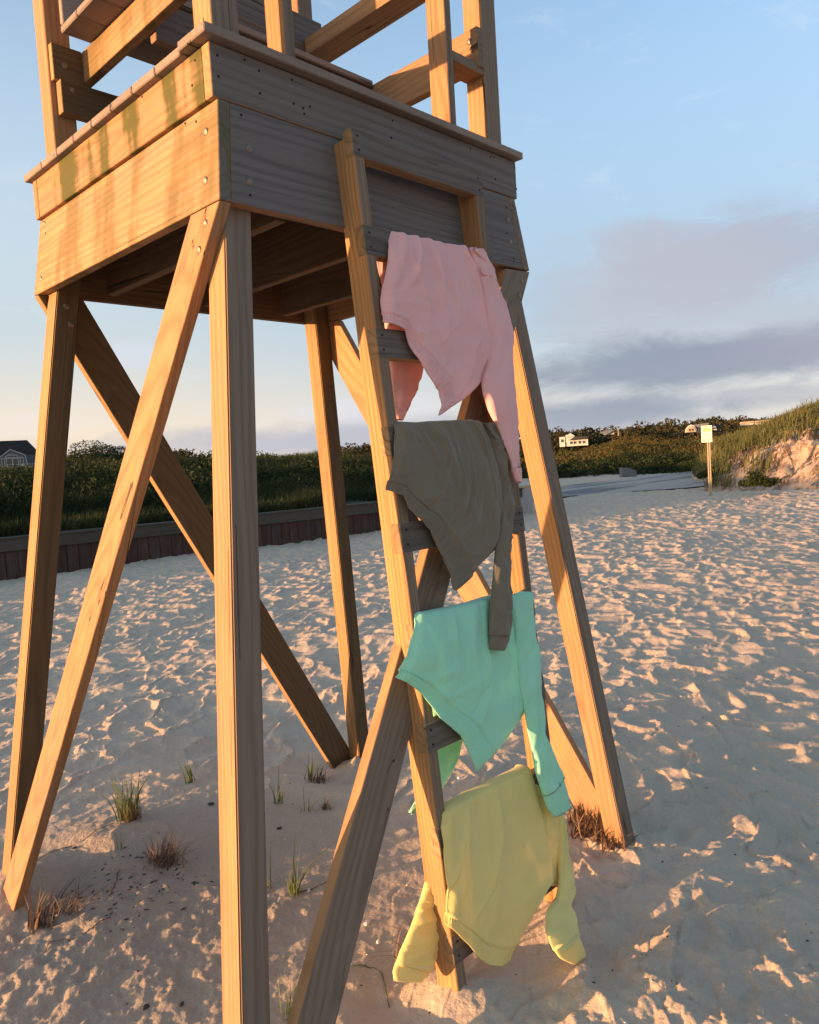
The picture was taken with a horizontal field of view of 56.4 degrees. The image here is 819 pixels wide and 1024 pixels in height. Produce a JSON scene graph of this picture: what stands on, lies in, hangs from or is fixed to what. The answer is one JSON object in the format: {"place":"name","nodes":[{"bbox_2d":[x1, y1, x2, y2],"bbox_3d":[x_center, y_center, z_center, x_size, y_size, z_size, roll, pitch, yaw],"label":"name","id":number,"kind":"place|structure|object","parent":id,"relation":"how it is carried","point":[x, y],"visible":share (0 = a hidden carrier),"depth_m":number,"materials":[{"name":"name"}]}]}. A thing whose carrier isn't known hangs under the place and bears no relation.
{"place":"outdoors","nodes":[
{"label":"outdoors","id":0,"kind":"place"},
{"bbox_2d":[24,870,117,929],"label":"dead grass","id":1,"kind":"structure","parent":0,"point":[68,904],"depth_m":2.91,"materials":[{"name":"brown plant"}]},
{"bbox_2d":[121,801,146,823],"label":"dead grass","id":2,"kind":"structure","parent":0,"point":[131,813],"depth_m":3.53,"materials":[{"name":"brown plant"}]},
{"bbox_2d":[143,830,209,871],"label":"dead grass","id":3,"kind":"structure","parent":0,"point":[163,856],"depth_m":3.19,"materials":[{"name":"brown plant"}]},
{"bbox_2d":[0,449,377,564],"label":"dune","id":4,"kind":"structure","parent":0,"point":[354,501],"depth_m":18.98,"materials":[{"name":"green plant"}]},
{"bbox_2d":[67,439,119,463],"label":"round bush","id":5,"kind":"object","parent":4,"relation":"on","point":[89,452],"visible":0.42,"depth_m":41.99,"materials":[{"name":"green plant"}]},
{"bbox_2d":[90,444,125,459],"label":"round bush","id":6,"kind":"object","parent":4,"relation":"on","point":[114,450],"visible":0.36,"depth_m":43.33,"materials":[{"name":"green plant"}]},
{"bbox_2d":[0,448,374,518],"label":"dune shrubs","id":7,"kind":"object","parent":4,"relation":"on","point":[194,472],"visible":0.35,"depth_m":19.66,"materials":[{"name":"green plant"}]},
{"bbox_2d":[303,764,329,783],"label":"dead grass","id":8,"kind":"structure","parent":0,"point":[322,779],"depth_m":4.15,"materials":[{"name":"brown plant"}]},
{"bbox_2d":[315,795,333,809],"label":"dead grass","id":9,"kind":"structure","parent":0,"point":[324,805],"depth_m":3.72,"materials":[{"name":"brown plant"}]},
{"bbox_2d":[0,471,818,1023],"bbox_3d":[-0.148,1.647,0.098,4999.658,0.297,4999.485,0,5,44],"label":"sand","id":10,"kind":"structure","parent":0,"point":[728,715],"depth_m":3.85,"materials":[{"name":"beige sand"}]},
{"bbox_2d":[0,440,35,467],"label":"grey house","id":11,"kind":"structure","parent":10,"relation":"on","point":[19,452],"depth_m":132.65,"materials":[{"name":"grey wood"}]},
{"bbox_2d":[6,458,12,466],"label":"window","id":12,"kind":"structure","parent":11,"relation":"in","point":[9,461],"depth_m":131.58,"materials":[{"name":"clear glass"}]},
{"bbox_2d":[5,455,18,457],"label":"window","id":13,"kind":"structure","parent":11,"relation":"in","point":[8,456],"depth_m":131.74,"materials":[{"name":"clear glass"}]},
{"bbox_2d":[12,458,18,466],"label":"window","id":14,"kind":"structure","parent":11,"relation":"in","point":[15,460],"depth_m":132.04,"materials":[{"name":"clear glass"}]},
{"bbox_2d":[20,457,23,465],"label":"window","id":15,"kind":"structure","parent":11,"relation":"in","point":[21,458],"depth_m":132.53,"materials":[{"name":"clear glass"}]},
{"bbox_2d":[24,878,55,934],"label":"dead grass","id":16,"kind":"structure","parent":10,"relation":"on","point":[35,922],"depth_m":2.81,"materials":[{"name":"brown plant"}]},
{"bbox_2d":[37,823,113,860],"bbox_3d":[-1.470,1.448,3.363,0.045,0.032,0.365,-1,5,37],"label":"dry stem","id":17,"kind":"object","parent":10,"relation":"on","point":[77,843],"visible":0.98,"depth_m":3.36,"materials":[{"name":"brown plant"}]},
{"bbox_2d":[45,916,110,951],"bbox_3d":[-1.181,1.505,2.733,0.235,0.021,0.035,-7,5,-39],"label":"dry stem","id":18,"kind":"object","parent":10,"relation":"on","point":[76,937],"visible":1,"depth_m":2.71,"materials":[{"name":"brown plant"}]},
{"bbox_2d":[110,871,118,893],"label":"dry stem","id":19,"kind":"object","parent":10,"relation":"on","point":[115,882],"visible":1,"depth_m":3.02,"materials":[{"name":"brown plant"}]},
{"bbox_2d":[101,769,149,821],"bbox_3d":[-1.318,1.307,3.556,0.225,0.259,0.232,-5,4,-17],"label":"grass tuft","id":20,"kind":"object","parent":10,"relation":"on","point":[128,805],"visible":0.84,"depth_m":3.56,"materials":[{"name":"green plant"}]},
{"bbox_2d":[39,832,214,929],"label":"seaweed bits","id":21,"kind":"object","parent":10,"relation":"on","point":[137,887],"visible":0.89,"depth_m":3.02,"materials":[{"name":"black plant"}]},
{"bbox_2d":[141,1004,149,1009],"bbox_3d":[-0.819,1.535,2.370,0.023,0.011,0.027,0,5,44],"label":"pebble","id":22,"kind":"object","parent":10,"relation":"on","point":[145,1006],"visible":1,"depth_m":2.36,"materials":[{"name":"grey stone"}]},
{"bbox_2d":[178,759,194,783],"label":"grass tuft","id":23,"kind":"object","parent":10,"relation":"on","point":[190,779],"visible":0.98,"depth_m":4.07,"materials":[{"name":"green plant"}]},
{"bbox_2d":[0,488,523,580],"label":"bulkhead","id":24,"kind":"object","parent":10,"relation":"on","point":[156,540],"visible":0.34,"depth_m":14.96,"materials":[{"name":"brown wood"}]},
{"bbox_2d":[267,851,278,887],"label":"grass tuft","id":25,"kind":"object","parent":10,"relation":"on","point":[270,872],"visible":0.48,"depth_m":3.02,"materials":[{"name":"green plant"}]},
{"bbox_2d":[270,761,287,805],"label":"grass tuft","id":26,"kind":"object","parent":10,"relation":"on","point":[279,795],"visible":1,"depth_m":3.76,"materials":[{"name":"green plant"}]},
{"bbox_2d":[277,972,300,1018],"bbox_3d":[-0.353,1.459,2.321,0.085,0.162,0.035,-4,4,-10],"label":"grass tuft","id":27,"kind":"object","parent":10,"relation":"on","point":[289,1002],"visible":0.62,"depth_m":2.33,"materials":[{"name":"green plant"}]},
{"bbox_2d":[286,872,299,894],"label":"grass tuft","id":28,"kind":"object","parent":10,"relation":"on","point":[291,889],"visible":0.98,"depth_m":2.96,"materials":[{"name":"green plant"}]},
{"bbox_2d":[279,832,336,895],"bbox_3d":[-0.352,1.351,2.995,0.346,0.261,0.162,-6,5,-35],"label":"grass tuft","id":29,"kind":"object","parent":10,"relation":"on","point":[298,888],"visible":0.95,"depth_m":2.97,"materials":[{"name":"green plant"}]},
{"bbox_2d":[293,881,325,894],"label":"dry stem","id":30,"kind":"object","parent":10,"relation":"on","point":[309,889],"visible":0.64,"depth_m":2.98,"materials":[{"name":"brown plant"}]},
{"bbox_2d":[299,790,328,813],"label":"grass tuft","id":31,"kind":"object","parent":10,"relation":"on","point":[308,802],"visible":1,"depth_m":3.70,"materials":[{"name":"green plant"}]},
{"bbox_2d":[304,749,324,780],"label":"grass tuft","id":32,"kind":"object","parent":10,"relation":"on","point":[310,775],"visible":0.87,"depth_m":4.17,"materials":[{"name":"green plant"}]},
{"bbox_2d":[2,0,634,1023],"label":"lifeguard stand","id":33,"kind":"object","parent":10,"relation":"on","point":[188,178],"visible":0.95,"depth_m":2.61,"materials":[{"name":"brown wood"}]},
{"bbox_2d":[351,964,389,1007],"bbox_3d":[-0.116,1.511,2.470,0.221,0.044,0.087,0,5,44],"label":"dry stem","id":34,"kind":"object","parent":10,"relation":"on","point":[382,977],"visible":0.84,"depth_m":2.49,"materials":[{"name":"plant"}]},
{"bbox_2d":[364,917,411,967],"bbox_3d":[-0.044,1.403,2.478,0.286,0.241,0.227,-5,4,-26],"label":"grass tuft","id":35,"kind":"object","parent":10,"relation":"on","point":[395,955],"visible":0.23,"depth_m":2.50,"materials":[{"name":"plant"}]},
{"bbox_2d":[13,599,814,1023],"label":"shell fragments","id":36,"kind":"object","parent":10,"relation":"on","point":[651,981],"visible":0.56,"depth_m":2.98,"materials":[{"name":"white"}]},
{"bbox_2d":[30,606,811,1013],"bbox_3d":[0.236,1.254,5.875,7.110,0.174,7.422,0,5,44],"label":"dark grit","id":37,"kind":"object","parent":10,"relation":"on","point":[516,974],"visible":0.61,"depth_m":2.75,"materials":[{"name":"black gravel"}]},
{"bbox_2d":[334,127,556,991],"bbox_3d":[0.184,0.227,2.562,0.335,2.844,0.627,0,5,44],"label":"ladder","id":38,"kind":"object","parent":10,"relation":"on","point":[357,151],"visible":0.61,"depth_m":2.34,"materials":[{"name":"orange wood"}]},
{"bbox_2d":[377,231,521,482],"bbox_3d":[0.108,-0.495,2.589,0.636,0.831,0.237,-7,5,-39],"label":"sweatshirt","id":39,"kind":"object","parent":38,"relation":"hanging from","point":[444,307],"visible":0.98,"depth_m":2.53,"materials":[{"name":"pink fabric"}]},
{"bbox_2d":[385,420,514,650],"bbox_3d":[0.161,0.084,2.488,0.200,0.773,0.610,0,5,44],"label":"sweatshirt","id":40,"kind":"object","parent":38,"relation":"hanging from","point":[449,481],"visible":0.98,"depth_m":2.47,"materials":[{"name":"grey fabric"}]},
{"bbox_2d":[395,591,569,817],"bbox_3d":[0.211,0.678,2.520,0.724,0.793,0.209,-6,5,-36],"label":"sweatshirt","id":41,"kind":"object","parent":38,"relation":"hanging from","point":[469,685],"visible":0.87,"depth_m":2.47,"materials":[{"name":"green fabric"}]},
{"bbox_2d":[393,764,585,982],"bbox_3d":[0.314,1.172,2.433,0.324,0.562,0.805,0,5,44],"label":"sweatshirt","id":42,"kind":"object","parent":38,"relation":"hanging from","point":[507,860],"visible":0.93,"depth_m":2.44,"materials":[{"name":"yellow fabric"}]},
{"bbox_2d":[519,485,532,512],"bbox_3d":[3.171,-0.311,20.884,0.451,0.817,0.430,-3,4,3],"label":"trash barrel","id":43,"kind":"object","parent":10,"relation":"on","point":[526,499],"visible":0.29,"depth_m":20.69,"materials":[{"name":"grey metal"}]},
{"bbox_2d":[565,798,597,826],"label":"dead grass","id":44,"kind":"structure","parent":10,"relation":"on","point":[574,812],"depth_m":3.41,"materials":[{"name":"brown plant"}]},
{"bbox_2d":[567,806,604,841],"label":"dead grass","id":45,"kind":"structure","parent":10,"relation":"on","point":[580,830],"depth_m":3.33,"materials":[{"name":"brown plant"}]},
{"bbox_2d":[701,425,711,495],"bbox_3d":[9.195,-1.570,23.556,0.313,2.175,0.084,-1,5,35],"label":"beach sign","id":46,"kind":"object","parent":10,"relation":"on","point":[706,433],"visible":0.97,"depth_m":23.51,"materials":[{"name":"beige wood"}]},
{"bbox_2d":[0,0,818,456],"label":"sky","id":47,"kind":"structure","parent":0,"point":[667,201],"materials":[{"name":"blue"}]},
{"bbox_2d":[577,817,643,857],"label":"dead grass","id":48,"kind":"structure","parent":0,"point":[602,839],"depth_m":3.21,"materials":[{"name":"brown plant"}]},
{"bbox_2d":[533,471,705,499],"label":"road","id":49,"kind":"structure","parent":0,"point":[672,481],"depth_m":33.62,"materials":[{"name":"grey asphalt"}]},
{"bbox_2d":[619,468,636,476],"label":"concrete block","id":50,"kind":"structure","parent":49,"relation":"on","point":[626,472],"depth_m":44.50,"materials":[{"name":"grey concrete"}]},
{"bbox_2d":[691,415,818,491],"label":"dune","id":51,"kind":"structure","parent":0,"point":[802,448],"depth_m":25.43,"materials":[{"name":"beige sand"}]},
{"bbox_2d":[695,466,781,486],"bbox_3d":[10.226,-1.114,23.943,1.441,0.596,7.232,-3,4,9],"label":"beach rose","id":52,"kind":"object","parent":51,"relation":"on","point":[756,479],"visible":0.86,"depth_m":20.87,"materials":[{"name":"green plant"}]},
{"bbox_2d":[690,394,818,488],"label":"marram grass","id":53,"kind":"structure","parent":51,"relation":"on","point":[725,449],"depth_m":28.64,"materials":[{"name":"green plant"}]},
{"bbox_2d":[705,416,818,487],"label":"dead grass roots","id":54,"kind":"object","parent":51,"relation":"on","point":[777,461],"visible":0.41,"depth_m":25.93,"materials":[{"name":"brown plant"}]},
{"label":"hills","id":55,"kind":"structure","parent":0,"visible":0},
{"bbox_2d":[25,415,779,465],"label":"distant woods","id":56,"kind":"object","parent":55,"relation":"on","point":[668,430],"visible":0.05,"depth_m":142.85,"materials":[{"name":"green plant"}]},
{"bbox_2d":[559,433,587,446],"bbox_3d":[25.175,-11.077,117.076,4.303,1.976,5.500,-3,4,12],"label":"white house","id":57,"kind":"structure","parent":55,"relation":"on","point":[572,440],"depth_m":114.92,"materials":[{"name":"white paint"}]},
{"bbox_2d":[600,430,613,434],"bbox_3d":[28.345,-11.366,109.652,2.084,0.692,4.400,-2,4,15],"label":"white cottage","id":58,"kind":"structure","parent":55,"relation":"on","point":[608,432],"depth_m":107.63,"materials":[{"name":"grey"}]},
{"bbox_2d":[520,448,702,478],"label":"roadside thicket","id":59,"kind":"object","parent":55,"relation":"on","point":[649,464],"visible":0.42,"depth_m":51.22,"materials":[{"name":"green plant"}]},
{"bbox_2d":[520,433,733,467],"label":"hillside scrub","id":60,"kind":"object","parent":55,"relation":"on","point":[661,446],"visible":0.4,"depth_m":68.72,"materials":[{"name":"green plant"}]},
{"bbox_2d":[685,423,708,432],"bbox_3d":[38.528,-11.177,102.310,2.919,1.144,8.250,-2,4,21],"label":"gambrel house","id":61,"kind":"structure","parent":55,"relation":"on","point":[690,429],"depth_m":98.86,"materials":[{"name":"beige wood"}]},
{"bbox_2d":[712,424,721,431],"bbox_3d":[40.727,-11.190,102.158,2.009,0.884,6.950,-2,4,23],"label":"grey cottage","id":62,"kind":"structure","parent":55,"relation":"on","point":[716,427],"depth_m":99.50,"materials":[{"name":"grey"}]},
{"bbox_2d":[739,421,753,426],"bbox_3d":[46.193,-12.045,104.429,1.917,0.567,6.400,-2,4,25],"label":"long building","id":63,"kind":"structure","parent":55,"relation":"on","point":[744,424],"depth_m":101.83,"materials":[{"name":"beige wood"}]}
]}

